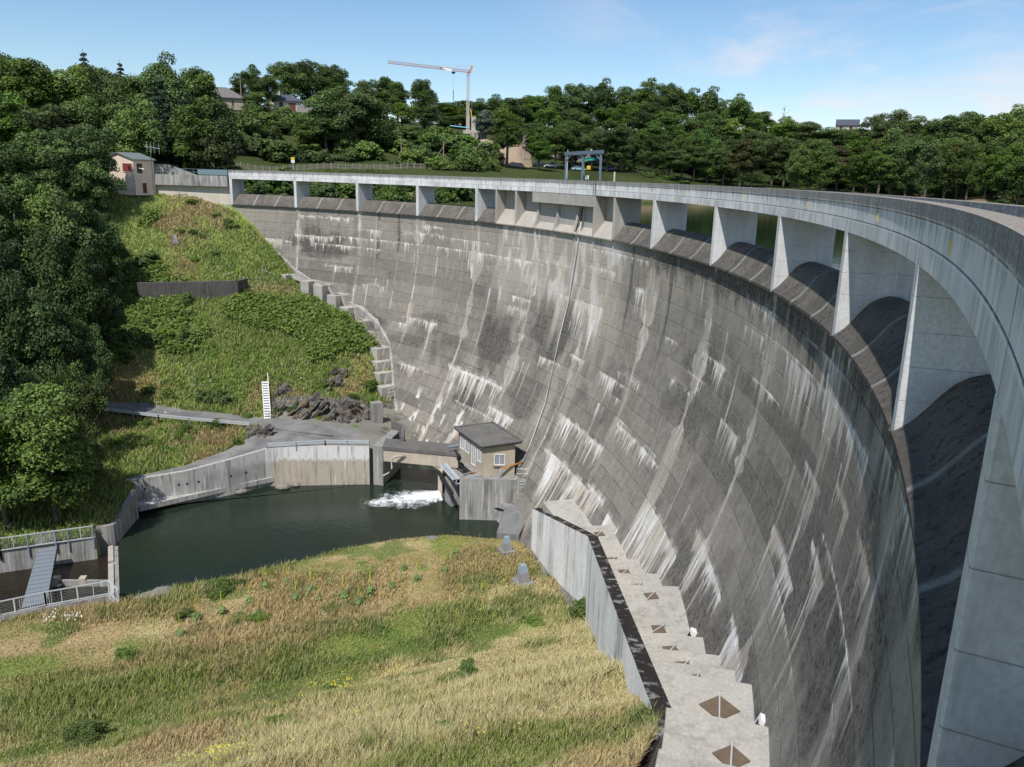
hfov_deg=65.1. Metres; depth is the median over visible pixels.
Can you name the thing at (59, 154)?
broadleaf tree
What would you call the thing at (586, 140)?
broadleaf tree
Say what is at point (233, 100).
house
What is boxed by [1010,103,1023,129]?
broadleaf tree
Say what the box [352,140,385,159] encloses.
bush
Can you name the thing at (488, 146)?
bush
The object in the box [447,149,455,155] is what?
bush
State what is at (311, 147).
bush
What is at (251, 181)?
bush
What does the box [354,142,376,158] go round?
bush
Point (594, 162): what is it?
broadleaf tree
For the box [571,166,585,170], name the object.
parked car
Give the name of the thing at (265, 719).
bush
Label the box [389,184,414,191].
bush
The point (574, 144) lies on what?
broadleaf tree
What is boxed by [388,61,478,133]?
tower crane
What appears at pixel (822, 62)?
sky
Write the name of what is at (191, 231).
bush
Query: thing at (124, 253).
broadleaf tree
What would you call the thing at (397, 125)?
hedge
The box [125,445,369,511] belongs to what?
retaining wall
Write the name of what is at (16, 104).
broadleaf tree
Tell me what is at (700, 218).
lake
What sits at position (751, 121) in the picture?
broadleaf tree
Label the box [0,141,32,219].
broadleaf tree
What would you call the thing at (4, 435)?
broadleaf tree
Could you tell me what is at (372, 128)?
broadleaf tree
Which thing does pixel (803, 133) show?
broadleaf tree
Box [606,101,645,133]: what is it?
broadleaf tree
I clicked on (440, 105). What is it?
broadleaf tree
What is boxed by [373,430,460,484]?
bridge
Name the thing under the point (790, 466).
arch dam
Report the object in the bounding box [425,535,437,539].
boulder
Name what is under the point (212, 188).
abutment wall
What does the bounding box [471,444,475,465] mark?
door
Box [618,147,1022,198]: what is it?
undergrowth
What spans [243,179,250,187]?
bush
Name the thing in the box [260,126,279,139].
bush
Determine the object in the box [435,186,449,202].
bush
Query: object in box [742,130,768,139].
broadleaf tree
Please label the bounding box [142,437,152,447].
bush
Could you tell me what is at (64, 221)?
broadleaf tree
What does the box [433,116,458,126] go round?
broadleaf tree
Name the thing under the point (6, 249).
broadleaf tree
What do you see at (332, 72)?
broadleaf tree
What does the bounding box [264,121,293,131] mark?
broadleaf tree
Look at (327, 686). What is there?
bush
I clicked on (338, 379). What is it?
rock outcrop
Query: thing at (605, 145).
broadleaf tree
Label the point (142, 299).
bush
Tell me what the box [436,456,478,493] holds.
steel walkway
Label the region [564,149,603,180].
hoist gantry
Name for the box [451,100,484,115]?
broadleaf tree
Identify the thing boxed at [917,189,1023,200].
hedge
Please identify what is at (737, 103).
broadleaf tree
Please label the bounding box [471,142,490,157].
bush
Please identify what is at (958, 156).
broadleaf tree
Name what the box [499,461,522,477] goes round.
feed pipe
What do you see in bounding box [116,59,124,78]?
conifer tree
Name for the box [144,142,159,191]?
aerial mast
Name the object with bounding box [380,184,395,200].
bush
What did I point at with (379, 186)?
bush
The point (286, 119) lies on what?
bush
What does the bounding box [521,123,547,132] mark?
broadleaf tree
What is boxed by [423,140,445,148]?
broadleaf tree
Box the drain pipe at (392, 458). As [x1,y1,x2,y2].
[382,455,405,476]
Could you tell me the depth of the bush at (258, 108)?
227.71 m
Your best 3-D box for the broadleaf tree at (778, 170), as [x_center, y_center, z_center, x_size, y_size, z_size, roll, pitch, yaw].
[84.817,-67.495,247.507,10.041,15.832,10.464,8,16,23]
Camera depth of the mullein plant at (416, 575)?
78.56 m
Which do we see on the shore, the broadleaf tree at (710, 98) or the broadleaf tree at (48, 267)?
the broadleaf tree at (710, 98)
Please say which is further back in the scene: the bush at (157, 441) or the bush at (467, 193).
the bush at (467, 193)
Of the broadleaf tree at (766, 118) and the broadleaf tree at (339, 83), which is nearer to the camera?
the broadleaf tree at (339, 83)
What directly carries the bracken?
on the ground at (370, 430)
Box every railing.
[0,526,94,560]
[0,580,119,615]
[160,168,227,175]
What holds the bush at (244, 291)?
on the ground at (370, 430)
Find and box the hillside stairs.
[262,373,270,418]
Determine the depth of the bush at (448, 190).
150.25 m
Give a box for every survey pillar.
[172,235,178,243]
[497,536,515,556]
[511,563,533,587]
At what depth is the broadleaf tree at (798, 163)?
232.61 m
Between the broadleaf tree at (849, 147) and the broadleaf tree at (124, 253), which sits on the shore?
the broadleaf tree at (849, 147)
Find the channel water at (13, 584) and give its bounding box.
[0,556,107,613]
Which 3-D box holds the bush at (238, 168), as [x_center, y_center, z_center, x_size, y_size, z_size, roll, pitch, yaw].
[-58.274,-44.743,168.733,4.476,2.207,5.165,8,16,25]
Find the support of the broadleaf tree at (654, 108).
on the shore
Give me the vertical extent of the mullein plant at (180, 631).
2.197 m
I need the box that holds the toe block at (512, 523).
[497,507,525,540]
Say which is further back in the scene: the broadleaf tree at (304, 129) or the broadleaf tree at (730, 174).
the broadleaf tree at (730, 174)
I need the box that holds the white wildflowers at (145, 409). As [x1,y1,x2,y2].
[38,201,300,620]
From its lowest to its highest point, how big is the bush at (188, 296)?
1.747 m
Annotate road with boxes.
[103,402,332,435]
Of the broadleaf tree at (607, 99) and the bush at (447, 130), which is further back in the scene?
the broadleaf tree at (607, 99)
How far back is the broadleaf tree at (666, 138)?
269.85 m
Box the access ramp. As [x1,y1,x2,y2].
[126,426,366,479]
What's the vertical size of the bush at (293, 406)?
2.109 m
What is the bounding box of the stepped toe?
[279,274,395,402]
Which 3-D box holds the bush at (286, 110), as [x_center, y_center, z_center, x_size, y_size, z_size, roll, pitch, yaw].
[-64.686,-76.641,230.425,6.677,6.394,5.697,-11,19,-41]
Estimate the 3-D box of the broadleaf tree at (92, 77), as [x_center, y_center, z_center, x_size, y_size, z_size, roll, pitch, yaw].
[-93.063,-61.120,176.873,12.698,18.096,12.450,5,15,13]
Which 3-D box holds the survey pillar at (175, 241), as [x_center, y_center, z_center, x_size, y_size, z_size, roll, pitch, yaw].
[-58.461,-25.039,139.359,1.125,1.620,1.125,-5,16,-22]
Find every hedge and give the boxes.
[298,168,388,171]
[386,160,453,164]
[396,124,480,142]
[615,164,666,174]
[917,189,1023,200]
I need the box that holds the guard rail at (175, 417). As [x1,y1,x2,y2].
[101,407,250,427]
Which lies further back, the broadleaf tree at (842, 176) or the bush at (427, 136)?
the broadleaf tree at (842, 176)
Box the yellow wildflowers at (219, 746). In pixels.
[179,531,561,765]
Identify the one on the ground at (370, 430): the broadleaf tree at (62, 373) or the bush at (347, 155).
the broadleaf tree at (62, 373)
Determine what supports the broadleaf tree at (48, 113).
on the ground at (370, 430)
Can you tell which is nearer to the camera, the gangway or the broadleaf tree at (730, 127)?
the gangway
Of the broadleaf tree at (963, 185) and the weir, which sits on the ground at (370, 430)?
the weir
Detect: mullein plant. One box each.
[175,613,185,638]
[191,600,202,620]
[217,590,228,616]
[244,582,252,604]
[253,597,259,614]
[261,569,270,589]
[291,579,301,601]
[305,570,316,593]
[327,565,333,584]
[337,572,347,600]
[355,586,362,606]
[365,569,377,596]
[387,575,396,589]
[400,554,406,571]
[412,562,420,581]
[441,554,447,572]
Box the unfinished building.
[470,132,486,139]
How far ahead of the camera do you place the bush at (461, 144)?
220.38 m
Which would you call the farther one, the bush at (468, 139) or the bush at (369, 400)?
the bush at (468, 139)
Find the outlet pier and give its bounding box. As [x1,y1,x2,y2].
[438,467,461,505]
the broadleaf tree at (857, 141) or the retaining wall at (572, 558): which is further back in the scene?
the broadleaf tree at (857, 141)
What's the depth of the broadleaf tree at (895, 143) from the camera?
232.26 m
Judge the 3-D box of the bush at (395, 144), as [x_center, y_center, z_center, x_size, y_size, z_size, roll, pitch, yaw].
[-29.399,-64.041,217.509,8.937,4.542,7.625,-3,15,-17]
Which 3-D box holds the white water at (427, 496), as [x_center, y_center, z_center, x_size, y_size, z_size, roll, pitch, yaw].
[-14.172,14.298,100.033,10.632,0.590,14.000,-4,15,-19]
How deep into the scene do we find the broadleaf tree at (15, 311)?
94.07 m
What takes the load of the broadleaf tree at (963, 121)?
on the shore
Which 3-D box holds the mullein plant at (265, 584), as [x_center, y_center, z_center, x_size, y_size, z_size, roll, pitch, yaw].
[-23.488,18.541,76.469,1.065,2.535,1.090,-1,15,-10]
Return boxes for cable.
[575,206,583,231]
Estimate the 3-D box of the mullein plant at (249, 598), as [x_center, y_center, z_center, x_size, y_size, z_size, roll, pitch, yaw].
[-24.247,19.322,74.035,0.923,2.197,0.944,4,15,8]
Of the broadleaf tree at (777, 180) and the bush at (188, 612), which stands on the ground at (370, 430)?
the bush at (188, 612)
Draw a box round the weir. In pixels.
[108,545,119,602]
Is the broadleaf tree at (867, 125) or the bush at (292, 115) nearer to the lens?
the bush at (292, 115)
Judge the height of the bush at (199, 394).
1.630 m
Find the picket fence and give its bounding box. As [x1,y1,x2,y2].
[223,161,482,170]
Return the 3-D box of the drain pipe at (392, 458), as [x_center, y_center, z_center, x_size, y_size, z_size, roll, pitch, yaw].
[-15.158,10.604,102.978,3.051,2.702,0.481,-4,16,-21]
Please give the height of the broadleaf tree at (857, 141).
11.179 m
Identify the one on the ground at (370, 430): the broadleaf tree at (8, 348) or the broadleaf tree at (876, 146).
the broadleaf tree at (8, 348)
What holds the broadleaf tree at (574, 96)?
on the shore
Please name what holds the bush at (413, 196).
on the shore
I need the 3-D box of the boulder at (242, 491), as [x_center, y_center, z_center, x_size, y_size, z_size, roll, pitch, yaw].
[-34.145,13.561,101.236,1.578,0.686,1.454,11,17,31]
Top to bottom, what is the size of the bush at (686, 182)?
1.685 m
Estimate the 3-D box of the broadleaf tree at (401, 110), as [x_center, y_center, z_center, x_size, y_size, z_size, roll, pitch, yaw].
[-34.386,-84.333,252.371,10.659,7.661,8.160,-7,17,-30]
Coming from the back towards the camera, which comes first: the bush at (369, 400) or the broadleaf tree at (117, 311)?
the bush at (369, 400)
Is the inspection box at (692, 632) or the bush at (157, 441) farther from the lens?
the bush at (157, 441)
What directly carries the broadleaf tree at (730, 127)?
on the shore
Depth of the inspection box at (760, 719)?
33.15 m
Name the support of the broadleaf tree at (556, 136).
on the shore
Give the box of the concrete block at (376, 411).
[370,400,382,422]
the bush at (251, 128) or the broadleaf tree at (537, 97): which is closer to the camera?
the bush at (251, 128)
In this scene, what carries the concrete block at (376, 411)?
on the ground at (370, 430)
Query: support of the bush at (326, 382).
on the ground at (370, 430)
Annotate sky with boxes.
[0,0,1023,132]
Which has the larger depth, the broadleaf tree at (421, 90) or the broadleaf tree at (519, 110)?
the broadleaf tree at (519, 110)
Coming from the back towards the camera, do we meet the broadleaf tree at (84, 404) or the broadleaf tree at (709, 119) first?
the broadleaf tree at (709, 119)
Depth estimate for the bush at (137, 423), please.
106.45 m
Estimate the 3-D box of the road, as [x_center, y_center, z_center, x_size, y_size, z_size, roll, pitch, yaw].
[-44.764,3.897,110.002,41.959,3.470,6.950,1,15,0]
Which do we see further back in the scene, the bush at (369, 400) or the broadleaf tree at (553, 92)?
the broadleaf tree at (553, 92)
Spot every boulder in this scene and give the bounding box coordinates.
[138,591,150,599]
[149,586,173,598]
[235,488,246,493]
[275,482,290,489]
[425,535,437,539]
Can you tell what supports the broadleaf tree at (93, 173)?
on the ground at (370, 430)
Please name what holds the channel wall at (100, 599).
on the ground at (370, 430)
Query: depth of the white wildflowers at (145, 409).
110.94 m
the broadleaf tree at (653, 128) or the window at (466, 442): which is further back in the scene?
the broadleaf tree at (653, 128)
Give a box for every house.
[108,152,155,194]
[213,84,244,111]
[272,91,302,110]
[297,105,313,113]
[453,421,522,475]
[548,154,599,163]
[834,119,859,145]
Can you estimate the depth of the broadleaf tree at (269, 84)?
259.69 m
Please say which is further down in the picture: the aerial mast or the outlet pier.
the outlet pier
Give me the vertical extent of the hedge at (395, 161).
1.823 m
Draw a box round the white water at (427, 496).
[370,490,442,505]
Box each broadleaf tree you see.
[0,51,28,62]
[0,57,51,107]
[0,57,55,113]
[0,89,41,144]
[0,96,17,143]
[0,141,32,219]
[0,183,23,267]
[0,191,62,286]
[0,235,21,285]
[0,238,63,357]
[0,278,59,383]
[0,288,27,366]
[0,348,43,465]
[0,362,54,439]
[0,381,99,524]
[0,400,45,525]
[5,286,89,414]
[8,129,70,203]
[12,103,86,163]
[12,178,69,282]
[17,139,94,207]
[22,230,93,327]
[29,71,73,107]
[29,189,108,280]
[41,123,127,206]
[42,346,83,423]
[46,64,94,105]
[49,424,105,507]
[52,304,106,423]
[57,96,102,140]
[60,245,115,345]
[63,360,110,442]
[64,156,115,212]
[65,200,112,280]
[72,62,114,105]
[72,92,113,121]
[74,322,114,398]
[75,353,111,432]
[80,102,147,154]
[85,263,126,350]
[87,210,124,283]
[92,67,123,102]
[93,73,154,119]
[97,211,122,265]
[97,277,123,308]
[107,100,164,164]
[110,243,131,271]
[116,72,167,128]
[127,62,197,133]
[137,119,173,163]
[146,51,205,116]
[163,95,230,174]
[178,66,223,113]
[184,99,243,175]
[225,128,241,147]
[228,70,256,103]
[241,92,275,112]
[245,64,263,102]
[257,74,282,102]
[260,126,277,134]
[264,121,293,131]
[266,61,311,96]
[288,115,323,149]
[290,59,323,106]
[302,64,348,95]
[302,88,349,149]
[322,78,353,98]
[328,85,382,147]
[352,93,397,143]
[353,79,385,101]
[369,76,404,116]
[380,81,410,122]
[388,102,418,124]
[409,79,438,128]
[410,100,443,128]
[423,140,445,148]
[430,102,457,121]
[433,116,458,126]
[440,105,469,125]
[448,115,470,128]
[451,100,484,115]
[461,111,480,127]
[472,98,489,112]
[472,109,496,138]
[485,94,502,110]
[487,126,516,147]
[489,102,525,167]
[496,97,533,116]
[513,125,532,145]
[515,97,541,128]
[518,95,547,122]
[520,129,545,150]
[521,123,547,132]
[522,133,557,170]
[532,107,566,127]
[532,126,554,135]
[540,85,567,112]
[544,124,575,168]
[551,83,592,115]
[551,108,584,121]
[555,123,571,157]
[555,123,590,135]
[557,130,585,165]
[559,120,586,167]
[563,110,602,133]
[578,127,604,170]
[579,84,600,123]
[584,143,606,164]
[589,107,626,131]
[590,121,628,171]
[593,77,620,116]
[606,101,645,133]
[609,123,635,171]
[610,147,633,159]
[614,86,641,122]
[623,136,647,170]
[624,77,657,127]
[629,102,666,130]
[629,122,664,150]
[638,133,668,172]
[639,151,656,163]
[640,82,683,112]
[644,134,673,151]
[648,112,688,139]
[651,143,690,179]
[662,90,693,133]
[671,134,696,179]
[673,116,703,136]
[678,165,704,172]
[682,87,713,126]
[683,129,713,143]
[687,137,714,181]
[689,111,724,136]
[697,124,722,182]
[698,86,731,121]
[712,118,756,139]
[712,135,739,175]
[714,144,736,185]
[719,92,749,131]
[719,158,739,182]
[726,139,763,186]
[737,101,767,136]
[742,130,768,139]
[743,111,776,134]
[743,132,770,186]
[744,173,764,180]
[757,152,775,170]
[759,134,789,186]
[763,177,794,184]
[765,136,801,149]
[766,116,798,139]
[769,138,794,187]
[776,121,812,143]
[784,145,813,189]
[791,121,823,143]
[795,139,832,162]
[799,150,819,189]
[808,127,844,147]
[808,144,845,190]
[816,174,848,179]
[827,178,850,186]
[829,128,860,145]
[829,145,851,191]
[831,145,860,156]
[840,145,873,192]
[841,181,870,188]
[844,136,885,154]
[847,128,874,143]
[855,114,888,146]
[856,139,882,193]
[863,150,899,193]
[866,181,887,190]
[868,108,917,141]
[869,127,910,156]
[884,128,914,194]
[887,183,915,195]
[892,135,926,195]
[901,119,933,139]
[911,139,945,196]
[913,115,937,134]
[916,136,945,149]
[918,137,965,170]
[924,185,962,196]
[926,114,960,140]
[930,167,951,184]
[931,143,967,198]
[940,111,986,141]
[945,142,976,198]
[951,115,1000,144]
[958,136,985,200]
[958,181,981,196]
[973,146,1004,198]
[977,112,1023,150]
[979,182,1007,197]
[984,138,1010,156]
[985,142,1023,198]
[990,128,1023,154]
[998,159,1023,204]
[999,181,1023,199]
[1004,110,1023,130]
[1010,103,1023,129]
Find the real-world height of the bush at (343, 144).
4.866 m
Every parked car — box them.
[532,161,545,165]
[544,162,558,167]
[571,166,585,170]
[602,166,614,170]
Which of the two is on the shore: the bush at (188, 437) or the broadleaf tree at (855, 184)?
the broadleaf tree at (855, 184)
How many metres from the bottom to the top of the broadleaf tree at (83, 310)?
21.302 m
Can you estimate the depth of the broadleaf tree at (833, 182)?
251.36 m
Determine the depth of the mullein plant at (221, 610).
71.98 m
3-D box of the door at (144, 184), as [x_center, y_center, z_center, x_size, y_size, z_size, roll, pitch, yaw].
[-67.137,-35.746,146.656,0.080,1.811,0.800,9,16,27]
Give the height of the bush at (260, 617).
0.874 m
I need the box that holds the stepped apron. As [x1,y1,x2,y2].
[543,499,769,766]
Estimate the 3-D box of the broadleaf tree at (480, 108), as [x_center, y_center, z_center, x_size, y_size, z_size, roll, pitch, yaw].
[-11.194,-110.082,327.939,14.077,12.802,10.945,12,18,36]
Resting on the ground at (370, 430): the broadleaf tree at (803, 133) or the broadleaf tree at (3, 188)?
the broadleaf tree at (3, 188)
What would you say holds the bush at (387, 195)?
on the shore
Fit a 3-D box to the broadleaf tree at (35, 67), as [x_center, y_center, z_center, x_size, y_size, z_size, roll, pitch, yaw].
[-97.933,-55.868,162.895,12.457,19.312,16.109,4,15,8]
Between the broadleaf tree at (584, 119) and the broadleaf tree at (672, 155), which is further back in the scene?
the broadleaf tree at (584, 119)
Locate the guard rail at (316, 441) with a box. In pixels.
[266,440,369,450]
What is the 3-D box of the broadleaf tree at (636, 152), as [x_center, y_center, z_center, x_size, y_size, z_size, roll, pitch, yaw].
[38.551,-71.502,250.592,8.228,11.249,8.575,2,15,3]
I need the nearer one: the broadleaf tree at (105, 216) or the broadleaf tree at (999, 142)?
the broadleaf tree at (105, 216)
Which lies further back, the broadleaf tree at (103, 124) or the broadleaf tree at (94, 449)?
the broadleaf tree at (103, 124)
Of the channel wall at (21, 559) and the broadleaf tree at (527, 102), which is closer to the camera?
the channel wall at (21, 559)
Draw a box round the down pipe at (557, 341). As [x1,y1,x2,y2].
[523,222,581,461]
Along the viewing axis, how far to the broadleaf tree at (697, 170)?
267.95 m
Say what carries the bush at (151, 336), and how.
on the ground at (370, 430)
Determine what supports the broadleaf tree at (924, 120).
on the shore
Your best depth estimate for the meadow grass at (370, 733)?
57.28 m
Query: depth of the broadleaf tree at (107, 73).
178.05 m
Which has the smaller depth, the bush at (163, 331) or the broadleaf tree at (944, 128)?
the bush at (163, 331)
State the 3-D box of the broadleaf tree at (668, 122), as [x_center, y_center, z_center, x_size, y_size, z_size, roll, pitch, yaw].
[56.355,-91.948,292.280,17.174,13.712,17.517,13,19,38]
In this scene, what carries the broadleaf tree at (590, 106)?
on the shore
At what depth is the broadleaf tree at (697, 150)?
247.79 m
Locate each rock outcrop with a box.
[244,423,274,437]
[273,381,291,396]
[278,391,369,422]
[323,366,353,391]
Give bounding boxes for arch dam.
[226,170,1023,766]
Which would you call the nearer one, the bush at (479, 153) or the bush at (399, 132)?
the bush at (479, 153)
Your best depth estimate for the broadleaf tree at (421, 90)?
261.00 m
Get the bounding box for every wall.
[0,528,97,572]
[0,594,117,621]
[52,575,107,586]
[96,489,138,557]
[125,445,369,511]
[137,278,247,300]
[154,164,230,204]
[391,420,404,441]
[459,462,526,519]
[531,508,670,766]
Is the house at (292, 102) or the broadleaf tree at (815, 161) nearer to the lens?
the broadleaf tree at (815, 161)
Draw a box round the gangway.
[21,547,57,608]
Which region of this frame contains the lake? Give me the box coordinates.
[465,204,844,269]
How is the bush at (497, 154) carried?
on the shore
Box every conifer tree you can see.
[79,48,88,64]
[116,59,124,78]
[143,78,200,174]
[166,99,200,173]
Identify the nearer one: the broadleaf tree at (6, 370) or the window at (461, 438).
the broadleaf tree at (6, 370)
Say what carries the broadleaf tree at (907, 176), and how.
on the shore
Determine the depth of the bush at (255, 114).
220.62 m
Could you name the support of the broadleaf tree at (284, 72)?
on the shore
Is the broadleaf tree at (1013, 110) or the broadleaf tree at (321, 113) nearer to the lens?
the broadleaf tree at (321, 113)
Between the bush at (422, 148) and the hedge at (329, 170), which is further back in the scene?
the bush at (422, 148)
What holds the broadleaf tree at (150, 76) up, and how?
on the shore
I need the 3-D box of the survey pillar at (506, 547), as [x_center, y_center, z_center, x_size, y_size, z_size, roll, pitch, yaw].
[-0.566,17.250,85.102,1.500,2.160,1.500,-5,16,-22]
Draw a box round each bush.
[59,718,110,747]
[96,425,108,431]
[97,435,113,445]
[108,437,126,446]
[113,645,140,662]
[117,349,135,363]
[118,329,132,341]
[118,329,137,340]
[119,432,143,441]
[132,420,142,426]
[133,253,151,266]
[133,295,150,303]
[133,332,166,346]
[135,250,161,262]
[135,318,155,326]
[139,383,154,395]
[139,419,153,428]
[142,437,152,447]
[143,256,161,265]
[146,598,160,607]
[151,439,165,447]
[153,327,174,342]
[157,445,172,452]
[161,386,174,397]
[167,429,184,436]
[172,607,194,621]
[176,323,187,344]
[177,292,195,303]
[179,424,192,433]
[182,435,194,442]
[184,199,199,202]
[187,229,196,233]
[190,257,200,260]
[192,577,234,600]
[194,390,213,401]
[207,418,225,429]
[214,389,236,404]
[222,222,239,226]
[226,166,242,172]
[228,173,255,187]
[229,577,252,586]
[232,111,253,129]
[232,438,243,445]
[234,109,265,124]
[235,130,246,148]
[237,118,261,137]
[241,288,253,296]
[242,413,252,418]
[243,135,262,155]
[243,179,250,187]
[243,714,286,730]
[244,181,264,193]
[246,611,272,625]
[247,104,264,112]
[257,111,277,124]
[258,138,295,162]
[259,124,279,138]
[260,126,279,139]
[261,138,271,148]
[263,180,285,193]
[271,125,282,135]
[274,107,285,120]
[274,407,283,415]
[276,105,292,118]
[276,121,292,132]
[277,113,301,120]
[277,166,295,171]
[277,181,292,186]
[280,117,297,131]
[282,181,311,195]
[285,398,299,414]
[289,146,297,153]
[295,148,321,162]
[296,143,321,151]
[297,136,323,147]
[306,149,332,162]
[309,185,320,196]
[311,182,335,196]
[318,380,331,386]
[323,681,343,690]
[326,182,342,196]
[332,136,361,153]
[332,149,364,160]
[336,183,355,198]
[347,393,359,398]
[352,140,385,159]
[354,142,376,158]
[363,380,377,388]
[366,396,374,406]
[374,184,383,190]
[375,185,411,201]
[376,138,397,150]
[376,191,398,200]
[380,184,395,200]
[383,122,396,130]
[386,132,401,140]
[388,138,413,154]
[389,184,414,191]
[393,129,410,139]
[396,147,427,165]
[398,126,423,133]
[398,730,433,747]
[399,141,432,159]
[401,126,421,140]
[411,186,435,201]
[413,131,439,151]
[424,156,453,169]
[426,152,440,158]
[427,719,460,729]
[430,125,443,133]
[435,127,453,134]
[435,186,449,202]
[437,133,461,150]
[444,187,457,199]
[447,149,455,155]
[448,187,473,202]
[449,154,458,160]
[451,156,486,171]
[454,147,473,162]
[454,148,478,168]
[454,657,478,677]
[457,140,467,148]
[462,135,478,144]
[463,143,482,156]
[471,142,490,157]
[477,141,493,154]
[481,154,500,170]
[481,157,496,170]
[490,149,505,165]
[491,143,500,158]
[524,615,545,626]
[568,596,585,621]
[627,708,656,725]
[639,173,654,176]
[655,174,672,178]
[679,181,692,184]
[995,199,1014,204]
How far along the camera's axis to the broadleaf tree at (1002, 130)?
275.99 m
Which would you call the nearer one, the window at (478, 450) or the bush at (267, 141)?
the window at (478, 450)
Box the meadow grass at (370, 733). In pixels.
[0,534,673,766]
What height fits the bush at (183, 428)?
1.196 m
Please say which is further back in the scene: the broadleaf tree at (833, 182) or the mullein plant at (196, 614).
the broadleaf tree at (833, 182)
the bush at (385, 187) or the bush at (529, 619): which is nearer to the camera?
the bush at (529, 619)
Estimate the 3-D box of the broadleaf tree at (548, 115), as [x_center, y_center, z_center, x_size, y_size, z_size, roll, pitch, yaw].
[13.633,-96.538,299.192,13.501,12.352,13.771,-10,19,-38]
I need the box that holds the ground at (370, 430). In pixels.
[0,194,647,766]
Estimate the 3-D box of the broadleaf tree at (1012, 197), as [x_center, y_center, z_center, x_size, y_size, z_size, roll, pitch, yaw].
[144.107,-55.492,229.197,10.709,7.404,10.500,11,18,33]
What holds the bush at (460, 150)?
on the shore
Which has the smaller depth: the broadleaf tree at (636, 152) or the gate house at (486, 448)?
the gate house at (486, 448)
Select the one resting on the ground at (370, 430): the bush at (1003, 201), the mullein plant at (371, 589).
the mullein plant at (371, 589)
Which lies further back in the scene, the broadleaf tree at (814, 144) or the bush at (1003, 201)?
the broadleaf tree at (814, 144)
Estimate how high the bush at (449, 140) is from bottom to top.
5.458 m
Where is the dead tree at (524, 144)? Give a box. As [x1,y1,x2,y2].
[522,134,525,157]
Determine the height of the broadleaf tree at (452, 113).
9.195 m
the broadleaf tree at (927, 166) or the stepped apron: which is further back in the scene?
the broadleaf tree at (927, 166)
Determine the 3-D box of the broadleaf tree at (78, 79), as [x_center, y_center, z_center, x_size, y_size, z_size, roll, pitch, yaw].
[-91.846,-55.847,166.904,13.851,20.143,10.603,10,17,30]
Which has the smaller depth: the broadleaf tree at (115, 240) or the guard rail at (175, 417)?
the guard rail at (175, 417)
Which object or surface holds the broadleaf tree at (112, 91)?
on the shore
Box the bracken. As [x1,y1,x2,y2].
[107,207,378,362]
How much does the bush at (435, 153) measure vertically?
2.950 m
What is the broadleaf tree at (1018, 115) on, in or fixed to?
on the shore
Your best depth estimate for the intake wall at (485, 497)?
94.37 m
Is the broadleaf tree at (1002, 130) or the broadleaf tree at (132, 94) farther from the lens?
the broadleaf tree at (1002, 130)
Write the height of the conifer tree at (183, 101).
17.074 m
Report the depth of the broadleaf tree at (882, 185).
248.55 m
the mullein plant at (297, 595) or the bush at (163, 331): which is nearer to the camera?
the mullein plant at (297, 595)
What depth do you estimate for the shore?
217.65 m
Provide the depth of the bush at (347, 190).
145.97 m
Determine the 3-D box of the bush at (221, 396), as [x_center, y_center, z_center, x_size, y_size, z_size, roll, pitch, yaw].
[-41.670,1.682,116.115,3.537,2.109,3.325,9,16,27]
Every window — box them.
[460,436,463,449]
[465,439,468,453]
[477,448,480,462]
[493,454,505,466]
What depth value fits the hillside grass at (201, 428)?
120.25 m
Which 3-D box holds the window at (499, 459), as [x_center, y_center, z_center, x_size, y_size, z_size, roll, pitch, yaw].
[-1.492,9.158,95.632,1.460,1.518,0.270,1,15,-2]
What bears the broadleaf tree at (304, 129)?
on the shore
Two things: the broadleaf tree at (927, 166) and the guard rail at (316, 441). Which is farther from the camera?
the broadleaf tree at (927, 166)
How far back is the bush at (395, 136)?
223.18 m
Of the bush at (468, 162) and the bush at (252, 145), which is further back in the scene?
the bush at (468, 162)
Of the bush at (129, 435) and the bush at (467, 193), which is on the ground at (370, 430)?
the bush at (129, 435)
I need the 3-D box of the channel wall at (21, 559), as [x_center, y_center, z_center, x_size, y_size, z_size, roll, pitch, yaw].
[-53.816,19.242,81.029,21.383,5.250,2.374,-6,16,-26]
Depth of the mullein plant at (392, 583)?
77.07 m
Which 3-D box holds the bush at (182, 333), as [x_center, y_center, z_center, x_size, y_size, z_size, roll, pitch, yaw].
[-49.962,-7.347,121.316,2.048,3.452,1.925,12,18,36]
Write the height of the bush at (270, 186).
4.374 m
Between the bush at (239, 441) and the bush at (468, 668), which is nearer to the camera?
the bush at (468, 668)
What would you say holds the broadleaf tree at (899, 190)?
on the shore
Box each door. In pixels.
[143,183,146,192]
[288,103,295,110]
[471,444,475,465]
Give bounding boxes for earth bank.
[480,139,532,166]
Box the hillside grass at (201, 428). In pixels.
[0,193,394,548]
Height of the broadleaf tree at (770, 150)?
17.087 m
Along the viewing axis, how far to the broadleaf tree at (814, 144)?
279.62 m
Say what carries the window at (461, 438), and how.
in the gate house at (486, 448)
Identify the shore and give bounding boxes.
[6,107,1023,205]
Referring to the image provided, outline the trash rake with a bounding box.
[454,449,475,473]
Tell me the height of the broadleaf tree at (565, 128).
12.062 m
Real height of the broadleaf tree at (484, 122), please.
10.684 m
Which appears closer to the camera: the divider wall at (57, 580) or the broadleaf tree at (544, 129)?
the divider wall at (57, 580)
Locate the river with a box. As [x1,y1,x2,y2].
[118,463,498,600]
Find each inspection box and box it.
[686,627,696,636]
[754,713,764,725]
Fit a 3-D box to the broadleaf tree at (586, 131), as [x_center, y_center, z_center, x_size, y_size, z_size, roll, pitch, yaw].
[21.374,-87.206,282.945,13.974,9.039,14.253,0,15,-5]
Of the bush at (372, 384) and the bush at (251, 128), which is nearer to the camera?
the bush at (372, 384)
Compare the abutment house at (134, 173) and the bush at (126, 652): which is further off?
the abutment house at (134, 173)
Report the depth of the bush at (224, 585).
76.26 m
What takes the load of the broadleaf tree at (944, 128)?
on the shore

